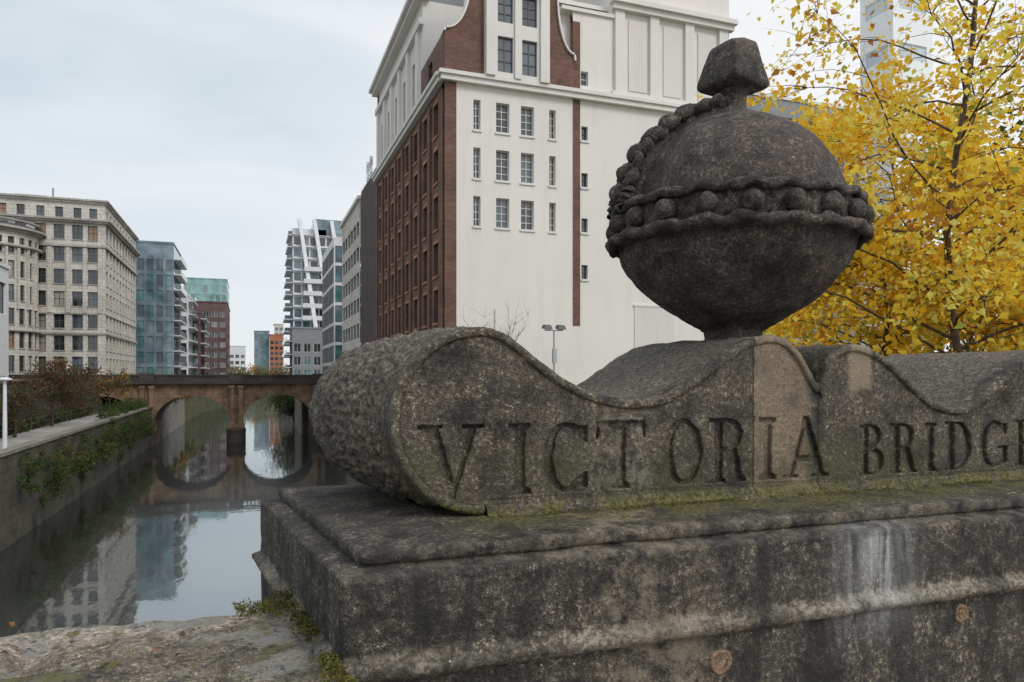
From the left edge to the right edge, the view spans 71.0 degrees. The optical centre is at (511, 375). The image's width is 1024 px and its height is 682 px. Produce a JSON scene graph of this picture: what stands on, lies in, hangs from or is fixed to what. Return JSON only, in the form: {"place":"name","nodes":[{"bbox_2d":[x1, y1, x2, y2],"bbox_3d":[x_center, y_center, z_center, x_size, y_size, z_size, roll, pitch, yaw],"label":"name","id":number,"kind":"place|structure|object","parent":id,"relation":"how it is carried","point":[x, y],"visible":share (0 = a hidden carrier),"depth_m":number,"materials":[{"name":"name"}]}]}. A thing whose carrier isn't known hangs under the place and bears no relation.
{"place":"outdoors","nodes":[
{"label":"outdoors","id":0,"kind":"place"},
{"bbox_2d":[0,262,10,377],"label":"white corner building","id":1,"kind":"structure","parent":0,"point":[4,318],"depth_m":84.45,"materials":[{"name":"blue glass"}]},
{"bbox_2d":[0,412,122,449],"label":"promenade path","id":2,"kind":"structure","parent":0,"point":[22,437],"depth_m":57.53,"materials":[{"name":"grey concrete"}]},
{"bbox_2d":[8,395,307,435],"bbox_3d":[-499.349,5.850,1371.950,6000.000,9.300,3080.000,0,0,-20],"label":"ground","id":3,"kind":"structure","parent":0,"point":[196,405],"depth_m":150.12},
{"bbox_2d":[0,377,12,448],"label":"promenade lamp post","id":4,"kind":"object","parent":3,"relation":"on","point":[4,426],"visible":0.96,"depth_m":40.22,"materials":[{"name":"white metal"}]},
{"bbox_2d":[0,415,32,433],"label":"riverside hedge","id":5,"kind":"object","parent":3,"relation":"on","point":[24,428],"visible":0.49,"depth_m":55.52,"materials":[{"name":"green plant"}]},
{"bbox_2d":[0,368,63,437],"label":"redleaf tree","id":6,"kind":"object","parent":3,"relation":"on","point":[25,395],"visible":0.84,"depth_m":50.95,"materials":[{"name":"brown plant"}]},
{"bbox_2d":[16,446,48,493],"bbox_3d":[-27.312,5.447,40.431,2.267,2.826,3.608,0,0,-20],"label":"ivy bush","id":7,"kind":"object","parent":3,"relation":"on","point":[31,486],"visible":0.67,"depth_m":40.48,"materials":[{"name":"green plant"}]},
{"bbox_2d":[22,415,49,428],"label":"riverside hedge","id":8,"kind":"object","parent":3,"relation":"on","point":[37,426],"visible":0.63,"depth_m":60.48,"materials":[{"name":"green plant"}]},
{"bbox_2d":[0,378,100,428],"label":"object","id":9,"kind":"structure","parent":3,"relation":"on","point":[43,404],"depth_m":65.96,"materials":[{"name":"plant"}]},
{"bbox_2d":[36,443,66,507],"bbox_3d":[-28.685,6.107,43.768,2.794,4.191,3.142,0,0,-20],"label":"ivy bush","id":10,"kind":"object","parent":3,"relation":"on","point":[54,475],"visible":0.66,"depth_m":43.94,"materials":[{"name":"green plant"}]},
{"bbox_2d":[0,404,102,435],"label":"promenade railing","id":11,"kind":"object","parent":3,"relation":"on","point":[56,417],"visible":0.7,"depth_m":65.71,"materials":[{"name":"black metal"}]},
{"bbox_2d":[47,406,73,423],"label":"riverside hedge","id":12,"kind":"object","parent":3,"relation":"on","point":[58,418],"visible":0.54,"depth_m":67.93,"materials":[{"name":"green plant"}]},
{"bbox_2d":[17,357,107,425],"bbox_3d":[-39.302,1.439,61.952,6.871,6.181,7.637,0,0,41],"label":"redleaf tree","id":13,"kind":"object","parent":3,"relation":"on","point":[66,391],"visible":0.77,"depth_m":62.11,"materials":[{"name":"brown plant"}]},
{"bbox_2d":[45,438,83,500],"bbox_3d":[-29.195,6.096,46.026,2.972,4.432,4.031,0,0,-20],"label":"ivy bush","id":14,"kind":"object","parent":3,"relation":"on","point":[57,489],"visible":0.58,"depth_m":46.32,"materials":[{"name":"green plant"}]},
{"bbox_2d":[26,353,107,419],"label":"redleaf tree","id":15,"kind":"object","parent":3,"relation":"on","point":[88,376],"visible":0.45,"depth_m":73.43,"materials":[{"name":"brown plant"}]},
{"bbox_2d":[0,188,140,374],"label":"portland stone office building","id":16,"kind":"structure","parent":3,"relation":"on","point":[71,262],"depth_m":103.45,"materials":[{"name":"beige stone"}]},
{"bbox_2d":[62,404,87,420],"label":"riverside hedge","id":17,"kind":"object","parent":3,"relation":"on","point":[74,416],"visible":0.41,"depth_m":72.78,"materials":[{"name":"green plant"}]},
{"bbox_2d":[56,444,94,478],"bbox_3d":[-30.218,5.878,48.540,2.824,2.506,4.876,0,0,2],"label":"ivy bush","id":18,"kind":"object","parent":3,"relation":"on","point":[81,461],"visible":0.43,"depth_m":48.96,"materials":[{"name":"green plant"}]},
{"bbox_2d":[0,406,152,551],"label":"river wall","id":19,"kind":"structure","parent":3,"relation":"on","point":[22,513],"depth_m":44.55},
{"bbox_2d":[73,404,95,415],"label":"riverside hedge","id":20,"kind":"object","parent":3,"relation":"on","point":[86,411],"visible":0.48,"depth_m":78.19,"materials":[{"name":"green plant"}]},
{"bbox_2d":[72,444,99,475],"bbox_3d":[-31.698,6.375,52.436,2.329,2.477,3.186,0,0,-4],"label":"ivy bush","id":21,"kind":"object","parent":3,"relation":"on","point":[87,455],"visible":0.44,"depth_m":52.90,"materials":[{"name":"green plant"}]},
{"bbox_2d":[78,434,98,481],"bbox_3d":[-32.024,6.155,53.688,1.936,3.762,2.526,0,0,-20],"label":"ivy bush","id":22,"kind":"object","parent":3,"relation":"on","point":[85,440],"visible":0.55,"depth_m":53.86,"materials":[{"name":"green plant"}]},
{"bbox_2d":[89,436,112,459],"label":"ivy bush","id":23,"kind":"object","parent":3,"relation":"on","point":[103,445],"visible":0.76,"depth_m":58.60,"materials":[{"name":"green plant"}]},
{"bbox_2d":[94,404,121,420],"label":"riverside bush","id":24,"kind":"object","parent":3,"relation":"on","point":[107,410],"visible":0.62,"depth_m":70.03,"materials":[{"name":"green plant"}]},
{"bbox_2d":[103,430,118,467],"bbox_3d":[-35.420,6.529,62.586,2.080,3.662,3.668,0,0,-20],"label":"ivy bush","id":25,"kind":"object","parent":3,"relation":"on","point":[114,440],"visible":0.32,"depth_m":62.56,"materials":[{"name":"green plant"}]},
{"bbox_2d":[85,367,137,411],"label":"redleaf tree","id":26,"kind":"object","parent":3,"relation":"on","point":[116,383],"visible":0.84,"depth_m":82.06,"materials":[{"name":"brown plant"}]},
{"bbox_2d":[99,421,123,452],"bbox_3d":[-34.688,5.481,61.315,2.597,3.075,2.765,0,0,2],"label":"ivy bush","id":27,"kind":"object","parent":3,"relation":"on","point":[110,437],"visible":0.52,"depth_m":61.37,"materials":[{"name":"green plant"}]},
{"bbox_2d":[108,413,128,449],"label":"ivy bush","id":28,"kind":"object","parent":3,"relation":"on","point":[114,421],"visible":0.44,"depth_m":65.09,"materials":[{"name":"green plant"}]},
{"bbox_2d":[106,399,130,417],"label":"riverside bush","id":29,"kind":"object","parent":3,"relation":"on","point":[122,406],"visible":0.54,"depth_m":75.30,"materials":[{"name":"green plant"}]},
{"bbox_2d":[116,423,133,461],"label":"ivy bush","id":30,"kind":"object","parent":3,"relation":"on","point":[122,455],"visible":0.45,"depth_m":68.92,"materials":[{"name":"green plant"}]},
{"bbox_2d":[118,426,133,445],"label":"ivy bush","id":31,"kind":"object","parent":3,"relation":"on","point":[126,442],"visible":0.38,"depth_m":70.30,"materials":[{"name":"green plant"}]},
{"bbox_2d":[118,397,138,412],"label":"riverside bush","id":32,"kind":"object","parent":3,"relation":"on","point":[128,402],"visible":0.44,"depth_m":80.11,"materials":[{"name":"green plant"}]},
{"bbox_2d":[124,419,141,439],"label":"ivy bush","id":33,"kind":"object","parent":3,"relation":"on","point":[132,423],"visible":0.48,"depth_m":73.53,"materials":[{"name":"green plant"}]},
{"bbox_2d":[128,417,139,451],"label":"ivy bush","id":34,"kind":"object","parent":3,"relation":"on","point":[132,444],"visible":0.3,"depth_m":75.81,"materials":[{"name":"green plant"}]},
{"bbox_2d":[122,392,146,412],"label":"riverside bush","id":35,"kind":"object","parent":3,"relation":"on","point":[125,398],"visible":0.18,"depth_m":84.89,"materials":[{"name":"green plant"}]},
{"bbox_2d":[130,398,150,407],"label":"riverside bush","id":36,"kind":"object","parent":3,"relation":"on","point":[139,403],"visible":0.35,"depth_m":89.08,"materials":[{"name":"green plant"}]},
{"bbox_2d":[133,411,151,436],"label":"ivy bush","id":37,"kind":"object","parent":3,"relation":"on","point":[141,432],"visible":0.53,"depth_m":79.21,"materials":[{"name":"green plant"}]},
{"bbox_2d":[138,414,150,436],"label":"ivy bush","id":38,"kind":"object","parent":3,"relation":"on","point":[142,418],"visible":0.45,"depth_m":82.48,"materials":[{"name":"green plant"}]},
{"bbox_2d":[142,409,157,435],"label":"ivy bush","id":39,"kind":"object","parent":3,"relation":"on","point":[147,414],"visible":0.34,"depth_m":84.77,"materials":[{"name":"green plant"}]},
{"bbox_2d":[145,418,155,436],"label":"ivy bush","id":40,"kind":"object","parent":3,"relation":"on","point":[149,434],"visible":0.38,"depth_m":86.90,"materials":[{"name":"green plant"}]},
{"bbox_2d":[9,373,322,444],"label":"arched stone bridge","id":41,"kind":"structure","parent":3,"relation":"on","point":[235,395],"depth_m":96.06,"materials":[{"name":"stone"}]},
{"bbox_2d":[162,395,302,437],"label":"embankment wall","id":42,"kind":"structure","parent":3,"relation":"on","point":[173,418],"depth_m":117.10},
{"bbox_2d":[230,359,289,374],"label":"distant treeline","id":43,"kind":"object","parent":3,"relation":"on","point":[254,369],"visible":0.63,"depth_m":324.18,"materials":[{"name":"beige plant"}]},
{"bbox_2d":[254,331,269,374],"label":"glass and brick apartments","id":44,"kind":"object","parent":3,"relation":"on","point":[261,347],"visible":0.86,"depth_m":425.06,"materials":[{"name":"teal glass"}]},
{"bbox_2d":[269,334,283,373],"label":"orange brick apartments","id":45,"kind":"structure","parent":3,"relation":"on","point":[276,348],"depth_m":426.88,"materials":[{"name":"brick"}]},
{"bbox_2d":[256,371,302,424],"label":"riverside tree","id":46,"kind":"object","parent":3,"relation":"on","point":[289,404],"visible":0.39,"depth_m":127.07,"materials":[{"name":"green plant"}]},
{"bbox_2d":[284,327,321,374],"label":"grey riverside flats","id":47,"kind":"structure","parent":3,"relation":"on","point":[305,354],"depth_m":169.79,"materials":[{"name":"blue concrete"}]},
{"bbox_2d":[322,237,360,373],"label":"teal glass office","id":48,"kind":"structure","parent":3,"relation":"on","point":[331,304],"depth_m":114.13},
{"bbox_2d":[340,195,360,351],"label":"cream office building","id":49,"kind":"structure","parent":3,"relation":"on","point":[350,225],"depth_m":90.71,"materials":[{"name":"stone"}]},
{"bbox_2d":[347,474,360,484],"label":"quay wall","id":50,"kind":"structure","parent":3,"relation":"on","point":[350,480],"depth_m":37.48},
{"bbox_2d":[361,156,376,344],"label":"dark brick annexe","id":51,"kind":"structure","parent":3,"relation":"on","point":[368,262],"depth_m":77.77,"materials":[{"name":"brick"}]},
{"bbox_2d":[459,296,528,339],"bbox_3d":[-0.545,-0.215,29.862,3.085,6.433,2.745,0,0,-20],"label":"bare sapling","id":52,"kind":"object","parent":3,"relation":"on","point":[508,333],"visible":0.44,"depth_m":30.14,"materials":[{"name":"brown plant"}]},
{"bbox_2d":[369,0,737,384],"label":"brick warehouse building","id":53,"kind":"structure","parent":3,"relation":"on","point":[509,133],"depth_m":50.58,"materials":[{"name":"white paint"}]},
{"bbox_2d":[542,324,565,371],"bbox_3d":[2.045,0.260,35.022,1.160,5.480,0.420,0,0,-20],"label":"twin floodlight pole","id":54,"kind":"object","parent":3,"relation":"on","point":[546,327],"visible":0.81,"depth_m":34.96,"materials":[{"name":"metal"}]},
{"bbox_2d":[693,0,1023,352],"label":"golden birch tree","id":55,"kind":"object","parent":3,"relation":"on","point":[949,196],"visible":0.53,"depth_m":6.16,"materials":[{"name":"yellow plant"}]},
{"bbox_2d":[763,125,1023,356],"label":"golden birch tree","id":56,"kind":"object","parent":3,"relation":"on","point":[879,248],"visible":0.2,"depth_m":6.85,"materials":[{"name":"yellow plant"}]},
{"bbox_2d":[763,29,1023,356],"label":"golden birch tree","id":57,"kind":"object","parent":3,"relation":"on","point":[832,120],"visible":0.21,"depth_m":7.98,"materials":[{"name":"yellow plant"}]},
{"bbox_2d":[830,2,1023,355],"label":"golden birch tree","id":58,"kind":"object","parent":3,"relation":"on","point":[955,250],"visible":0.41,"depth_m":6.60,"materials":[{"name":"yellow plant"}]},
{"bbox_2d":[882,75,1023,352],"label":"green tree","id":59,"kind":"object","parent":3,"relation":"on","point":[1003,128],"visible":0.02,"depth_m":11.57,"materials":[{"name":"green plant"}]},
{"bbox_2d":[136,240,186,374],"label":"glass apartment tower","id":60,"kind":"structure","parent":0,"point":[161,292],"depth_m":144.57,"materials":[{"name":"teal glass"}]},
{"bbox_2d":[0,396,346,636],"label":"river water","id":61,"kind":"structure","parent":0,"point":[166,528],"depth_m":40.61,"materials":[{"name":"black liquid"}]},
{"bbox_2d":[181,294,197,374],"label":"stepped apartment block","id":62,"kind":"structure","parent":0,"point":[189,316],"depth_m":168.22,"materials":[{"name":"white concrete"}]},
{"bbox_2d":[193,312,209,374],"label":"stepped apartment block","id":63,"kind":"structure","parent":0,"point":[201,321],"depth_m":180.87,"materials":[{"name":"grey concrete"}]},
{"bbox_2d":[184,277,229,304],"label":"green glass office tower","id":64,"kind":"structure","parent":0,"point":[206,289],"depth_m":276.70,"materials":[{"name":"teal glass"}]},
{"bbox_2d":[193,301,229,374],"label":"brick apartment block","id":65,"kind":"structure","parent":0,"point":[217,313],"depth_m":212.98,"materials":[{"name":"brown brick"}]},
{"bbox_2d":[230,346,245,372],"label":"white riverside house","id":66,"kind":"structure","parent":0,"point":[238,354],"depth_m":373.86,"materials":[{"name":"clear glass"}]},
{"bbox_2d":[273,324,283,333],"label":"concrete tower","id":67,"kind":"structure","parent":0,"point":[278,328],"depth_m":452.01,"materials":[{"name":"concrete"}]},
{"bbox_2d":[282,218,341,369],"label":"sloping white apartment building","id":68,"kind":"structure","parent":0,"point":[306,249],"depth_m":187.44,"materials":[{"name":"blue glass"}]},
{"bbox_2d":[0,0,1023,374],"label":"sky","id":69,"kind":"structure","parent":0,"point":[210,127],"materials":[{"name":"white"}]},
{"bbox_2d":[747,92,859,346],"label":"dark glass office block","id":70,"kind":"structure","parent":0,"point":[786,103],"depth_m":91.96,"materials":[{"name":"grey glass"}]},
{"bbox_2d":[860,0,932,350],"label":"pale office tower","id":71,"kind":"structure","parent":0,"point":[921,43],"depth_m":61.81,"materials":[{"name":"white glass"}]},
{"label":"bridge pavement","id":72,"kind":"structure","parent":0,"visible":0},
{"bbox_2d":[0,607,343,681],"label":"coping","id":73,"kind":"object","parent":72,"relation":"on","point":[268,648],"visible":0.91,"depth_m":1.44,"materials":[{"name":"stone"}]},
{"bbox_2d":[8,621,181,676],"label":"fallen leaves","id":74,"kind":"object","parent":73,"relation":"on","point":[11,624],"visible":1,"depth_m":1.54,"materials":[{"name":"orange plant"}]},
{"bbox_2d":[231,586,357,681],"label":"moss tufts","id":75,"kind":"object","parent":73,"relation":"on","point":[332,662],"visible":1,"depth_m":1.58,"materials":[{"name":"green plant"}]},
{"bbox_2d":[252,325,1023,681],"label":"inscribed stone parapet","id":76,"kind":"structure","parent":72,"relation":"on","point":[746,509],"depth_m":1.79,"materials":[{"name":"stone"}]},
{"bbox_2d":[605,37,874,339],"bbox_3d":[0.726,-0.572,2.361,0.838,1.093,0.836,0,0,-20],"label":"orb finial","id":77,"kind":"object","parent":76,"relation":"on","point":[730,215],"visible":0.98,"depth_m":2.10,"materials":[{"name":"stone"}]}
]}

